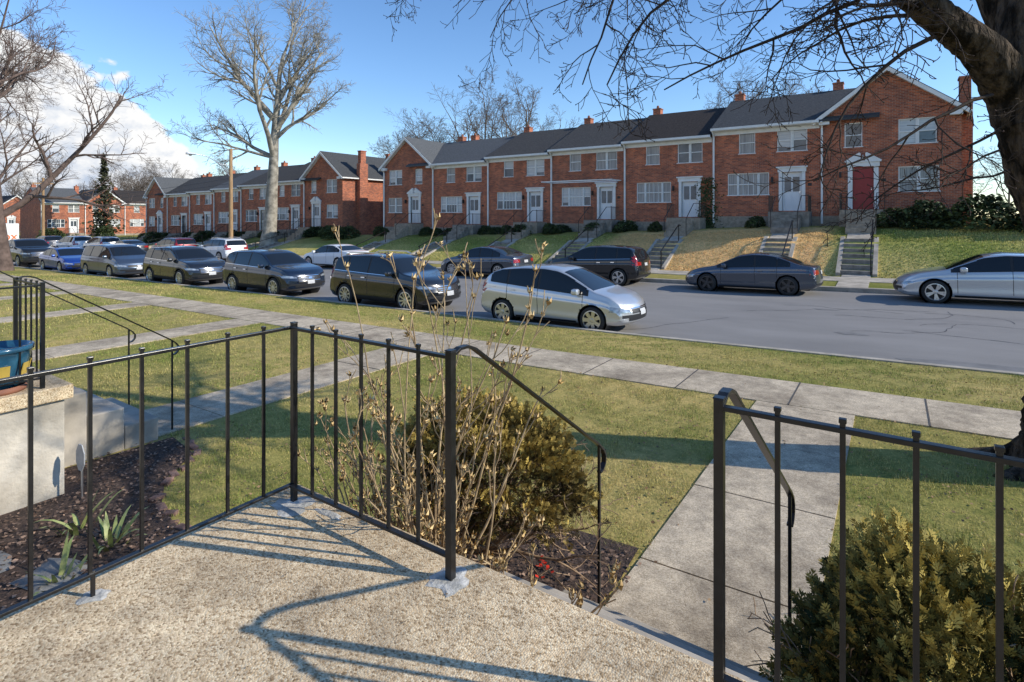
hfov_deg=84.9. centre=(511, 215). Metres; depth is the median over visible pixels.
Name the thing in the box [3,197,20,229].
walls
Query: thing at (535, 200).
door
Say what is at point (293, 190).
window glass
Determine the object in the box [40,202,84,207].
trim gutters
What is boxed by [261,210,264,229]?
door
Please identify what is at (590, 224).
green bush
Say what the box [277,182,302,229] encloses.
walls
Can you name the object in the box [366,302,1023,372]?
oil stains
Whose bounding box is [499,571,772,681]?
porch steps
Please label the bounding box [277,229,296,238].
stoop
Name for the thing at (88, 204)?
trim gutters
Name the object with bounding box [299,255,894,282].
pavement
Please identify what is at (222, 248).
parked car
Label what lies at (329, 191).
window glass
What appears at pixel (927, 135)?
window glass
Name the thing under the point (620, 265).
parked car
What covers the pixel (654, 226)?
green bush
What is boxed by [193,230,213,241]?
green bush
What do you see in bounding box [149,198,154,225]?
window frames
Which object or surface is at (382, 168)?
trim gutters
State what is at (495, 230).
green bush
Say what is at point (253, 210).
window frames
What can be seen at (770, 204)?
stoop railing
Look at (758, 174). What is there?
window frames
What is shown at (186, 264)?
parked car
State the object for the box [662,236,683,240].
garden path
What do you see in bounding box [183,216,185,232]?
door
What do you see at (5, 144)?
bare tree
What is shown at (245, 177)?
roof
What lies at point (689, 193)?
door
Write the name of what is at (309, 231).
green bush
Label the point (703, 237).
bank grass
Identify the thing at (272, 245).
garden steps
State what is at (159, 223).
door
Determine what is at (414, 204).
door
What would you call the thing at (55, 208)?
window glass
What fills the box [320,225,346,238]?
green bush
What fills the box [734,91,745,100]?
chimney
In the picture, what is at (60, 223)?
window frames
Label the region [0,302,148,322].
front path
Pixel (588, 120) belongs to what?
chimney
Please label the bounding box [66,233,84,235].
stoop
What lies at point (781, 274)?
parked car
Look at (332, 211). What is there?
window frames
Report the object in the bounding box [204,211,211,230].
door surround
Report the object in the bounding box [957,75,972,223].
brick chimney
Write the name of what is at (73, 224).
door
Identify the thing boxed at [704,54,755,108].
bare tree
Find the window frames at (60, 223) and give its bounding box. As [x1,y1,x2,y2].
[47,205,78,227]
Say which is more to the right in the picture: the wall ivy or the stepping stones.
the wall ivy
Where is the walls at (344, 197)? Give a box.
[304,156,382,234]
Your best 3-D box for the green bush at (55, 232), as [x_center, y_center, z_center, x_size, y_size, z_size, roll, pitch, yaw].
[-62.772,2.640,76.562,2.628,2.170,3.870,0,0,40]
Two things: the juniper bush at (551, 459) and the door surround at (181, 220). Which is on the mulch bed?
the juniper bush at (551, 459)
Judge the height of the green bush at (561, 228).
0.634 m
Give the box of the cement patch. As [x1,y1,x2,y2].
[75,497,468,604]
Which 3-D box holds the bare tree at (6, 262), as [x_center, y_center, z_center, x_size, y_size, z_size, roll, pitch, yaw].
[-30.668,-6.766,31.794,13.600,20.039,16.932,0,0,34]
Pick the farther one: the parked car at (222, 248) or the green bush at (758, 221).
the parked car at (222, 248)
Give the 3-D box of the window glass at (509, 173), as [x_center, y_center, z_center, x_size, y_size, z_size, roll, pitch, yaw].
[0.616,-2.245,39.602,3.900,3.450,0.001,0,0,34]
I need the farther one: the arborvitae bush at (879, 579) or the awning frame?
the awning frame
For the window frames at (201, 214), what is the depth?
64.16 m
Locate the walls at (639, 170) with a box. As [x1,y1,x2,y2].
[626,135,711,230]
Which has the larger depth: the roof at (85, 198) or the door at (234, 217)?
the roof at (85, 198)
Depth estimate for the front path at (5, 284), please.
22.57 m
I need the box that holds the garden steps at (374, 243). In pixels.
[356,231,388,251]
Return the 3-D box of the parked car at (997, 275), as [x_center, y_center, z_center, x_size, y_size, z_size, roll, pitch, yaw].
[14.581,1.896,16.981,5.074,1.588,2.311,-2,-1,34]
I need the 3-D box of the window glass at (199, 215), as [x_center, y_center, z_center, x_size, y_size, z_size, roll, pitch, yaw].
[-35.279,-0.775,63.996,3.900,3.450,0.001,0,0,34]
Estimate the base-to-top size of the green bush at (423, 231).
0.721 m
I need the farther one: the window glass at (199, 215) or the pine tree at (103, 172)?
the pine tree at (103, 172)
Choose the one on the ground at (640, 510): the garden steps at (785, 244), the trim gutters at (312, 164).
the garden steps at (785, 244)
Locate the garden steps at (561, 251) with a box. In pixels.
[545,227,591,262]
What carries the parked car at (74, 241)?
on the road
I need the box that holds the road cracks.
[609,305,1018,343]
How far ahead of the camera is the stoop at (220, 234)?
58.63 m
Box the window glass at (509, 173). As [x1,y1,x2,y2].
[498,159,543,208]
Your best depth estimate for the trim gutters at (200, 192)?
64.34 m
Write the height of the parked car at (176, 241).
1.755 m
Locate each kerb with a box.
[14,266,1023,375]
[436,267,906,294]
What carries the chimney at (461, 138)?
on the roof at (470, 150)
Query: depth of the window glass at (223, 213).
61.47 m
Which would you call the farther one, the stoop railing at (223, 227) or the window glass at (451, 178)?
the stoop railing at (223, 227)
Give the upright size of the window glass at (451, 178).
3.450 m
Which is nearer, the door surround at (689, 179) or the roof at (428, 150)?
the door surround at (689, 179)
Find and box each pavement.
[0,274,1021,439]
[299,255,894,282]
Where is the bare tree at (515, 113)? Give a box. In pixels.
[464,92,539,138]
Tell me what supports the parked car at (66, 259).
on the road
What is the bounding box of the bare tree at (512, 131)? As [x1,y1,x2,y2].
[482,69,583,137]
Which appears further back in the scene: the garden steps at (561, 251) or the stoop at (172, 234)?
the stoop at (172, 234)
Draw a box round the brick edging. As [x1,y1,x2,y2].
[148,437,201,530]
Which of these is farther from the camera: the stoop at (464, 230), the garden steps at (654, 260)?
the stoop at (464, 230)
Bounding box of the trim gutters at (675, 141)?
[621,135,711,226]
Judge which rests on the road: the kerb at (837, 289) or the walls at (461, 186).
the kerb at (837, 289)
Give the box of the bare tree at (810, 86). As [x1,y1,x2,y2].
[789,75,831,93]
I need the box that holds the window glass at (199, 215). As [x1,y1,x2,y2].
[195,194,211,223]
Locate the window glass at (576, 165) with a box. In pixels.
[563,151,616,205]
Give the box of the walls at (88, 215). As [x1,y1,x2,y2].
[84,194,123,235]
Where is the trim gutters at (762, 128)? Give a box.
[710,120,819,222]
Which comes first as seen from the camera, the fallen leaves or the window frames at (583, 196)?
the fallen leaves
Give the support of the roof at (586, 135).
on the walls at (570, 216)
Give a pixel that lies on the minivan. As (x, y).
(115, 259)
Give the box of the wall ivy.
[694,177,723,228]
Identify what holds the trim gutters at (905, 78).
attached to the walls at (905, 100)
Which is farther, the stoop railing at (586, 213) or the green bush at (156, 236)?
the green bush at (156, 236)
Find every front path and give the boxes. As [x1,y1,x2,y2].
[0,283,12,285]
[0,291,72,299]
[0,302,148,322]
[32,319,258,361]
[144,344,439,436]
[605,400,854,679]
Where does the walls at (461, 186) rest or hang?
on the ground at (640, 510)
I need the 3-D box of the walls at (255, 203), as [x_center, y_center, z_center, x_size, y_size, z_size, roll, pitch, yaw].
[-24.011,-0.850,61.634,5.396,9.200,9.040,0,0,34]
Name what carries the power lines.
attached to the utility pole at (230, 174)
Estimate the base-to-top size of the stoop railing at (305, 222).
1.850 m
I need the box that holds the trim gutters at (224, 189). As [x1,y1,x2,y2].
[210,187,239,230]
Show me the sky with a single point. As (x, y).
(141, 40)
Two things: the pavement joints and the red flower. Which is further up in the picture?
the pavement joints
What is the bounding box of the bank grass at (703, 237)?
[358,229,1023,277]
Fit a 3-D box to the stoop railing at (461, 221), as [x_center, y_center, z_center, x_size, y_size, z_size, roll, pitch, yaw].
[-3.641,0.700,40.677,1.859,1.800,2.623,0,0,34]
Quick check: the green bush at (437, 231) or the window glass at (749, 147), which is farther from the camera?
the green bush at (437, 231)
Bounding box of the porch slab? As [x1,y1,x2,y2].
[0,484,746,681]
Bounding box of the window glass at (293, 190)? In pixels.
[277,184,299,219]
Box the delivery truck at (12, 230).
[6,223,18,239]
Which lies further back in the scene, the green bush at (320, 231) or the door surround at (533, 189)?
the green bush at (320, 231)
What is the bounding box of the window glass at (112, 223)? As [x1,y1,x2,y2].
[93,205,119,225]
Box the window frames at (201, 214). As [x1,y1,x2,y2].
[193,194,208,224]
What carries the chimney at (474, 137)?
on the roof at (470, 150)
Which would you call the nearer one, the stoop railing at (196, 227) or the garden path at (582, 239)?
the garden path at (582, 239)
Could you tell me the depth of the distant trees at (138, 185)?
113.96 m
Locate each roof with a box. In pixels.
[2,195,19,202]
[23,187,81,202]
[79,189,123,201]
[113,190,145,203]
[154,177,189,195]
[155,176,221,194]
[187,172,247,191]
[212,169,267,188]
[240,164,303,184]
[278,162,320,180]
[320,151,385,179]
[379,137,443,167]
[406,136,515,166]
[486,127,576,156]
[548,118,645,149]
[622,107,726,141]
[711,88,879,128]
[814,66,969,119]
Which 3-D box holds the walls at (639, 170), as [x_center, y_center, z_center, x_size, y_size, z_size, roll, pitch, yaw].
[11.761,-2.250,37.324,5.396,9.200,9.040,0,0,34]
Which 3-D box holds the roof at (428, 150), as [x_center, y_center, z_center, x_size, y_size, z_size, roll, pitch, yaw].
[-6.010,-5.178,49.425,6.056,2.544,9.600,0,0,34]
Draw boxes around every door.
[70,220,76,232]
[159,216,160,231]
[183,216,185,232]
[207,214,209,230]
[233,212,235,229]
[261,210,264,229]
[293,208,297,228]
[314,204,318,226]
[412,197,417,222]
[469,197,477,223]
[530,192,540,221]
[600,187,612,218]
[682,182,697,216]
[782,172,801,210]
[853,167,873,208]
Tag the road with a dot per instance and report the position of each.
(775, 319)
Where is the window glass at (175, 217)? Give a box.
[172,197,186,224]
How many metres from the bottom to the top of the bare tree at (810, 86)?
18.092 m
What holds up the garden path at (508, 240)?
on the ground at (640, 510)
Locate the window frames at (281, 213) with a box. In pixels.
[277,185,299,219]
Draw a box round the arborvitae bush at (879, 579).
[744,503,1023,681]
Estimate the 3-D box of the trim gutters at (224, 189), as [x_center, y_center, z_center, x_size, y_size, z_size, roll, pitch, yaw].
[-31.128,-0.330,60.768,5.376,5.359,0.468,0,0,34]
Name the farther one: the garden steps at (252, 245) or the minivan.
the garden steps at (252, 245)
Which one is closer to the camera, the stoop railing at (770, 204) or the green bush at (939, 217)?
the green bush at (939, 217)
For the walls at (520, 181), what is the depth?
39.78 m
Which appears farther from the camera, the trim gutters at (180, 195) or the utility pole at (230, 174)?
the trim gutters at (180, 195)
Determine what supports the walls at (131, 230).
on the ground at (640, 510)
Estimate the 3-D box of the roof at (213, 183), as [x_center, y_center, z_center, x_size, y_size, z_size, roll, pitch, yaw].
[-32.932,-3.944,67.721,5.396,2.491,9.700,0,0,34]
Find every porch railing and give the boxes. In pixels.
[0,271,178,429]
[0,321,606,617]
[713,387,1023,681]
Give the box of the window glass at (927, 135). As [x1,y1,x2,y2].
[846,118,937,190]
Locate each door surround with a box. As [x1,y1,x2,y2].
[6,215,15,222]
[68,218,78,232]
[156,210,162,231]
[180,213,187,232]
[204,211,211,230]
[233,209,237,230]
[258,207,264,229]
[291,204,300,228]
[310,196,321,226]
[407,188,421,222]
[465,192,481,223]
[525,187,544,221]
[595,182,616,218]
[676,176,702,216]
[776,165,807,210]
[844,152,881,208]
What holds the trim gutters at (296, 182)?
attached to the walls at (288, 200)
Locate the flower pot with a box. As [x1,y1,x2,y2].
[0,340,34,395]
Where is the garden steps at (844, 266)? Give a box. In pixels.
[835,219,878,276]
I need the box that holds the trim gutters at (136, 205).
[124,204,145,205]
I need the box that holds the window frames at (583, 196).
[562,152,616,205]
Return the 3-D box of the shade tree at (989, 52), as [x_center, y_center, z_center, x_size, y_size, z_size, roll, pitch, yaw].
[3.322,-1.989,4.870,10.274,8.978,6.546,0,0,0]
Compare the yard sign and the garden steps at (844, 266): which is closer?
the yard sign
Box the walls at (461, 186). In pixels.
[434,161,486,233]
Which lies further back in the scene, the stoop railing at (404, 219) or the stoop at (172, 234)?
the stoop at (172, 234)
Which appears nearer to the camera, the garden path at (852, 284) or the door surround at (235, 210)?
the garden path at (852, 284)
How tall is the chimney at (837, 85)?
1.790 m
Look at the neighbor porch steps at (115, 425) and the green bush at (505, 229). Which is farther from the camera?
the green bush at (505, 229)
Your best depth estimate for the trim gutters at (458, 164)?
42.91 m
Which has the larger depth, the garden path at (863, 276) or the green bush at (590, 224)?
the green bush at (590, 224)
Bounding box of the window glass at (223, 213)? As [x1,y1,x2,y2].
[219,191,237,222]
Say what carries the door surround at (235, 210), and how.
attached to the walls at (220, 206)
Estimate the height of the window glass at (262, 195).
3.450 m
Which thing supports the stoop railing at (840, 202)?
on the ground at (640, 510)
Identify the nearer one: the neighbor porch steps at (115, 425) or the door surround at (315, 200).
the neighbor porch steps at (115, 425)
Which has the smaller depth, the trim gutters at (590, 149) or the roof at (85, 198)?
the trim gutters at (590, 149)
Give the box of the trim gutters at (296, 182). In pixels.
[278,180,302,185]
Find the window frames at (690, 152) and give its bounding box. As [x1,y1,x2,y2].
[636,144,701,202]
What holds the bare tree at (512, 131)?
on the ground at (640, 510)
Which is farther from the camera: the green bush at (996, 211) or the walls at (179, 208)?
the walls at (179, 208)
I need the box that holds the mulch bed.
[0,437,638,609]
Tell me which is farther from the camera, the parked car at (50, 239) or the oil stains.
the parked car at (50, 239)
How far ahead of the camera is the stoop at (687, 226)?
31.24 m
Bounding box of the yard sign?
[76,444,84,496]
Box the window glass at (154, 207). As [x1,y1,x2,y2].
[150,198,162,225]
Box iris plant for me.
[33,489,146,595]
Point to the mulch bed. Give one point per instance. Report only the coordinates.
(80, 548)
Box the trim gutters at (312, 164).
[299,151,382,226]
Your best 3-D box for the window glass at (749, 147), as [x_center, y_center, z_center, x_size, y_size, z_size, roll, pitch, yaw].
[13.891,-2.905,30.580,3.900,3.450,0.001,0,0,34]
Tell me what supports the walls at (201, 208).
on the ground at (640, 510)
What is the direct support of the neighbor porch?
on the ground at (640, 510)
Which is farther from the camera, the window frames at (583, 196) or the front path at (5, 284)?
the window frames at (583, 196)
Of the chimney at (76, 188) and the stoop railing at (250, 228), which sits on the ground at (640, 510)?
the stoop railing at (250, 228)
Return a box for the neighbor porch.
[0,366,72,514]
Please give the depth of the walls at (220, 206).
61.51 m
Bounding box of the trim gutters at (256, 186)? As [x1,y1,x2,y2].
[237,184,266,230]
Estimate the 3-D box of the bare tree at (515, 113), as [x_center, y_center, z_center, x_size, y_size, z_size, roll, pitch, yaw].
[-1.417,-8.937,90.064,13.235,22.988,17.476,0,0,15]
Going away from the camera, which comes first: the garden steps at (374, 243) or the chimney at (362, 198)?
the garden steps at (374, 243)
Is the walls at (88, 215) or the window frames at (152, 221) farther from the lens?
the walls at (88, 215)
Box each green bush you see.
[36,228,66,237]
[93,225,114,236]
[101,233,116,236]
[143,231,162,242]
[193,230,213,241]
[302,226,321,236]
[318,225,332,236]
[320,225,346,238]
[336,225,360,238]
[373,225,387,235]
[378,228,389,235]
[418,227,432,235]
[431,228,442,235]
[477,225,493,234]
[489,226,500,234]
[501,225,511,234]
[509,224,531,235]
[541,222,556,233]
[552,224,572,233]
[582,222,599,231]
[612,219,638,232]
[647,220,662,231]
[744,216,765,227]
[873,207,918,226]
[897,199,949,228]
[930,208,964,226]
[939,193,1019,229]
[1017,216,1023,232]
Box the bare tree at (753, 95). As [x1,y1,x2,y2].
[704,67,777,108]
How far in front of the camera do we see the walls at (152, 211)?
70.17 m
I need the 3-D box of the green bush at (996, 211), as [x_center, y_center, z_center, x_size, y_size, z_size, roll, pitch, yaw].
[20.255,-0.188,24.123,2.430,1.641,2.833,0,0,-42]
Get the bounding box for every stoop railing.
[180,226,211,236]
[206,224,237,232]
[234,222,259,238]
[278,221,296,229]
[287,218,320,228]
[384,213,422,234]
[443,213,481,236]
[506,210,545,223]
[578,206,611,235]
[664,203,704,231]
[768,195,810,230]
[839,192,884,227]
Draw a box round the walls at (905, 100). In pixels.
[820,71,961,225]
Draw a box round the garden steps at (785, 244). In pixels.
[759,220,797,256]
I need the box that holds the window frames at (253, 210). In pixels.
[245,188,264,221]
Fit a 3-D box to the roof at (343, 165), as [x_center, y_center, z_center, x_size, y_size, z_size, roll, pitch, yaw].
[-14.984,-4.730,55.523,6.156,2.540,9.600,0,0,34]
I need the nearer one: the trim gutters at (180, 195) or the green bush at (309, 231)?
the green bush at (309, 231)
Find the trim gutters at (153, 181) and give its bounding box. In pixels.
[143,178,168,232]
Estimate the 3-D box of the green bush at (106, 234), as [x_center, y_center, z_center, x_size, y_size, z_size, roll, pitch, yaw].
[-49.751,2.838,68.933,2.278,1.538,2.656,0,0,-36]
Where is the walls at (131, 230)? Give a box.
[111,191,145,234]
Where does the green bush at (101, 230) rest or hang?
on the ground at (640, 510)
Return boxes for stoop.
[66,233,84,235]
[160,233,183,240]
[208,232,226,240]
[238,231,260,239]
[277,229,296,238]
[286,227,314,240]
[384,223,422,239]
[443,225,482,239]
[506,222,546,238]
[578,220,619,237]
[664,218,705,236]
[768,211,811,233]
[839,210,885,233]
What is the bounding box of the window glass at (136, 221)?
[130,206,143,225]
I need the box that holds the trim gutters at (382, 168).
[378,137,435,226]
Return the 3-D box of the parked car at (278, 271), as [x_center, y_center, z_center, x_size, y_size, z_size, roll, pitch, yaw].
[-9.395,2.195,22.103,4.731,1.755,2.200,-1,-1,34]
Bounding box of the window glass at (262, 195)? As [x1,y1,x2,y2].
[247,188,265,220]
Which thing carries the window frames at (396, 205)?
attached to the walls at (405, 155)
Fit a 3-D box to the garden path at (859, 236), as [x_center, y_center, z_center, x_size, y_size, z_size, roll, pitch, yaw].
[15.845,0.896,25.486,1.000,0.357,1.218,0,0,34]
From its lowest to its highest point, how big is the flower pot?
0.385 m
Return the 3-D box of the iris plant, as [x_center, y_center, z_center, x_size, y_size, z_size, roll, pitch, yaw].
[-2.978,2.271,3.992,0.723,0.303,1.330,0,0,-39]
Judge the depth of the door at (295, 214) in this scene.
54.23 m
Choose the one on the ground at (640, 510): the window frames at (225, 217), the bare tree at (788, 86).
the bare tree at (788, 86)
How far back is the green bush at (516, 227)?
36.99 m
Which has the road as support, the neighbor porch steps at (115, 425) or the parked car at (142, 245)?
the parked car at (142, 245)
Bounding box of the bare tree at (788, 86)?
[751,73,829,98]
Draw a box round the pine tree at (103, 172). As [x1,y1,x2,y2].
[78,153,129,233]
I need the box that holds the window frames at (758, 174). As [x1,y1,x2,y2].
[727,129,807,195]
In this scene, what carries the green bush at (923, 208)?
on the ground at (640, 510)
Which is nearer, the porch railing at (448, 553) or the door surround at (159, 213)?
the porch railing at (448, 553)
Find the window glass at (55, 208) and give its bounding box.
[48,205,78,226]
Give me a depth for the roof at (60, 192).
87.28 m
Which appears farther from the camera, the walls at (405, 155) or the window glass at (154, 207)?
the window glass at (154, 207)
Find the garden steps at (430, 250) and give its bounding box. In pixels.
[410,231,450,258]
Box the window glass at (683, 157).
[638,143,701,201]
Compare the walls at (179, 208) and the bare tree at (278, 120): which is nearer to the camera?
the bare tree at (278, 120)
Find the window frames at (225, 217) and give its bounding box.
[219,191,235,222]
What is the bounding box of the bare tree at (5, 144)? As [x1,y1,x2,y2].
[0,46,78,184]
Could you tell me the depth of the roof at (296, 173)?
56.13 m
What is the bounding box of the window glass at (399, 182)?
[390,169,421,211]
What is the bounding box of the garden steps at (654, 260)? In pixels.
[647,224,683,268]
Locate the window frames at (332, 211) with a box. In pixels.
[310,179,337,217]
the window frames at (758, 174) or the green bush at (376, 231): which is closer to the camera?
the window frames at (758, 174)
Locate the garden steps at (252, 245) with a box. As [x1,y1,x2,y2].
[244,235,259,247]
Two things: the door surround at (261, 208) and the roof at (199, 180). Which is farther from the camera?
the roof at (199, 180)
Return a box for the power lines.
[4,178,228,202]
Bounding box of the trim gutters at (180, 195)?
[164,193,189,231]
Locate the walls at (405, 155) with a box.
[384,142,431,230]
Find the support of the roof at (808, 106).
on the walls at (737, 211)
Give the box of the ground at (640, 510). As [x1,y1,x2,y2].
[0,216,1023,681]
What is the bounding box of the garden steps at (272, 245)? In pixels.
[251,233,287,249]
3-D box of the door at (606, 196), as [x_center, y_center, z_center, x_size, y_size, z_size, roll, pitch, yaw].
[6.081,-0.825,35.857,0.950,2.050,0.090,0,0,34]
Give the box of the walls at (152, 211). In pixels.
[147,182,166,232]
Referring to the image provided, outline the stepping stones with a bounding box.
[0,550,86,593]
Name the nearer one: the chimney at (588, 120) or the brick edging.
the brick edging
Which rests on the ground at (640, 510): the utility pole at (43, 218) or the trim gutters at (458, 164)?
the utility pole at (43, 218)
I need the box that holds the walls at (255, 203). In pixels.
[242,188,264,231]
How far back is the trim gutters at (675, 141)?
33.67 m
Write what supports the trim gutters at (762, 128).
attached to the walls at (737, 211)
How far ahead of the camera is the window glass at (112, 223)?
91.34 m
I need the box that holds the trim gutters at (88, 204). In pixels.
[82,191,124,233]
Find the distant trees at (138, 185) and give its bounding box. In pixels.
[0,87,1012,203]
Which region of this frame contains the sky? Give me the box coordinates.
[0,0,1018,215]
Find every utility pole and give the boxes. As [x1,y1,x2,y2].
[32,178,53,235]
[186,149,232,237]
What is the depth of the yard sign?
4.79 m
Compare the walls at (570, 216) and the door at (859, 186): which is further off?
the walls at (570, 216)
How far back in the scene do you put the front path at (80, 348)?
11.45 m
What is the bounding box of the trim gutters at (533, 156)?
[484,153,549,225]
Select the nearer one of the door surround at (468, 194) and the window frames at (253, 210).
the door surround at (468, 194)
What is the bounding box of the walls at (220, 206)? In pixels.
[215,187,240,233]
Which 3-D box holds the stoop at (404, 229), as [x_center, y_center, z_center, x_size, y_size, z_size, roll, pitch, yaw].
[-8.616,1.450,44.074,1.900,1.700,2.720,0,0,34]
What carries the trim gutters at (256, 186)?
attached to the walls at (255, 203)
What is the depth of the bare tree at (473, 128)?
75.97 m
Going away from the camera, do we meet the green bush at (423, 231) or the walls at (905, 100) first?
the walls at (905, 100)
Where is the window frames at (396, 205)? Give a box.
[388,169,421,212]
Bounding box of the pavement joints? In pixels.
[2,275,930,425]
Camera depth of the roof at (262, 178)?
59.75 m
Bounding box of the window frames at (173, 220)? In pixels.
[171,197,185,225]
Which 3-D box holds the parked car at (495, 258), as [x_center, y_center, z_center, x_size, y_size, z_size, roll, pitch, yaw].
[-1.335,2.252,27.797,4.932,1.544,2.246,-1,-1,34]
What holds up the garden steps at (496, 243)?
on the ground at (640, 510)
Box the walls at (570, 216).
[550,145,623,231]
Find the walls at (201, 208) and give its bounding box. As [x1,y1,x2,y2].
[190,191,212,232]
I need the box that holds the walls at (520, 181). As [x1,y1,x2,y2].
[488,158,549,232]
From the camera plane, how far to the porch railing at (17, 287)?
4.93 m
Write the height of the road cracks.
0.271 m
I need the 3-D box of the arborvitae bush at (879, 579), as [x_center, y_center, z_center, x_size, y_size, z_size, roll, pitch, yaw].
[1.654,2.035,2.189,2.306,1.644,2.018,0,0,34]
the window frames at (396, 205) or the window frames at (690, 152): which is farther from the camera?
the window frames at (396, 205)
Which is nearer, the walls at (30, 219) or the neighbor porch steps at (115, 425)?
the neighbor porch steps at (115, 425)
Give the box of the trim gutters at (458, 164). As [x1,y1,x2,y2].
[429,160,486,228]
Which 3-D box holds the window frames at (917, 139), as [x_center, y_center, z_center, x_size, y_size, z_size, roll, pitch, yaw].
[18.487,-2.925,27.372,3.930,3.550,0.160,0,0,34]
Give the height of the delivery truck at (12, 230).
3.000 m
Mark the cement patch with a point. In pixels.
(286, 507)
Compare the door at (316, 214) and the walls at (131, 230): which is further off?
the walls at (131, 230)
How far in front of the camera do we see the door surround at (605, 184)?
35.69 m
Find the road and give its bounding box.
[13,262,1023,367]
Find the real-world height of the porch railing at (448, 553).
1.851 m
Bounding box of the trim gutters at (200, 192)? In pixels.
[186,191,212,231]
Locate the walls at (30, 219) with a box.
[20,189,83,237]
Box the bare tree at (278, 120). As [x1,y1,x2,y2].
[152,0,356,246]
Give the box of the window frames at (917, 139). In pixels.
[843,116,939,191]
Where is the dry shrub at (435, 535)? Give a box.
[289,208,623,614]
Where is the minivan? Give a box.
[80,243,146,277]
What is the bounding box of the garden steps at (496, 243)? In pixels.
[488,229,514,246]
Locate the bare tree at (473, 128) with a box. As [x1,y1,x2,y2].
[416,66,514,141]
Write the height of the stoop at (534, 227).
1.650 m
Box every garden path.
[501,239,518,242]
[574,238,593,241]
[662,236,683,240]
[770,234,794,238]
[836,281,868,287]
[841,274,870,277]
[847,234,870,238]
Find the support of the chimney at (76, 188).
on the roof at (85, 198)
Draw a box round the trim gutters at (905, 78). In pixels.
[811,66,972,223]
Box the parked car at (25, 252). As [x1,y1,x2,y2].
[9,238,54,266]
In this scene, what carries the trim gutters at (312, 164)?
attached to the walls at (344, 197)
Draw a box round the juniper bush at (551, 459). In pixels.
[373,384,621,606]
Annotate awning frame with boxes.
[541,179,620,183]
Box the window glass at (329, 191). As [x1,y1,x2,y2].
[312,180,337,217]
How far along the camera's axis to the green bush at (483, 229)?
39.86 m
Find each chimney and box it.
[74,185,78,193]
[357,150,389,234]
[458,134,466,141]
[470,133,479,139]
[523,125,532,131]
[584,116,593,123]
[652,106,663,114]
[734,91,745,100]
[832,79,843,89]
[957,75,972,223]
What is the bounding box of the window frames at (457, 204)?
[440,166,481,212]
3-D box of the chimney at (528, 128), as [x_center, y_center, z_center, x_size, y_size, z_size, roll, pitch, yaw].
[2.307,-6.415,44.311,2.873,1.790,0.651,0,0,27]
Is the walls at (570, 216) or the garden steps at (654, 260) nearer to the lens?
the garden steps at (654, 260)
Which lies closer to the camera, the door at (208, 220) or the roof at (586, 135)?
the roof at (586, 135)
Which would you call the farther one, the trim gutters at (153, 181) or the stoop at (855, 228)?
the trim gutters at (153, 181)
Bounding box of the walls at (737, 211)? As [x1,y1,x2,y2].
[712,125,819,227]
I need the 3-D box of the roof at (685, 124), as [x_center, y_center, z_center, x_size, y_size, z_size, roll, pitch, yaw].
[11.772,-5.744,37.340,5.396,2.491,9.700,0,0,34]
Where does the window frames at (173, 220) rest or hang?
attached to the walls at (179, 208)
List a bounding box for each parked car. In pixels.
[9,238,54,266]
[37,235,61,246]
[39,247,83,271]
[55,235,91,247]
[83,236,119,248]
[115,239,148,251]
[142,244,224,284]
[151,237,197,247]
[198,237,247,260]
[222,249,324,295]
[303,244,368,265]
[330,250,460,309]
[441,246,533,275]
[481,263,646,330]
[550,245,650,285]
[685,252,822,294]
[892,252,1023,303]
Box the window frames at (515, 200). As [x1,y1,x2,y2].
[496,160,544,209]
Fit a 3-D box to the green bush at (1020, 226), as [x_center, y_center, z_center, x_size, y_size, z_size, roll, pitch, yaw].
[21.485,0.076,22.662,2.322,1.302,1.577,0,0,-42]
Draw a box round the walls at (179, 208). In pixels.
[168,193,189,232]
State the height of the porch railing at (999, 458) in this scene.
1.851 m
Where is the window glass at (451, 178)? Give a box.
[442,166,480,211]
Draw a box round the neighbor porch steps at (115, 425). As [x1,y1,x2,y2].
[64,386,157,467]
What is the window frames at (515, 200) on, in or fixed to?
attached to the walls at (520, 181)
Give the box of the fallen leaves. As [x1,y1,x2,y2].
[124,319,1023,600]
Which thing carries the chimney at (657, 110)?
on the roof at (685, 124)
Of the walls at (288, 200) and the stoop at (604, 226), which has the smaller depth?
the stoop at (604, 226)
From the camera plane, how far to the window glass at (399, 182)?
46.41 m
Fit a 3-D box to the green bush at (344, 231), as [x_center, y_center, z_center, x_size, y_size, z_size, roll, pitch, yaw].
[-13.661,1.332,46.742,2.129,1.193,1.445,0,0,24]
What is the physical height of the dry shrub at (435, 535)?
2.345 m
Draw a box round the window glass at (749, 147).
[729,129,805,194]
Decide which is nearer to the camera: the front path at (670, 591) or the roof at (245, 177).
the front path at (670, 591)
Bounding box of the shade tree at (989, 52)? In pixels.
[383,0,1023,481]
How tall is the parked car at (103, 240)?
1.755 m
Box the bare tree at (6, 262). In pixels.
[0,0,174,270]
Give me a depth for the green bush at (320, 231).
49.22 m
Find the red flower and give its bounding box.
[535,555,553,577]
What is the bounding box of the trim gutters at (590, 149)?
[547,144,623,223]
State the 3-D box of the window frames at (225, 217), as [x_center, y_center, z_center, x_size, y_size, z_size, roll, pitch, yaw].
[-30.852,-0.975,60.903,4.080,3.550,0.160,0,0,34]
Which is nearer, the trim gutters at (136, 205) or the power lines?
the power lines

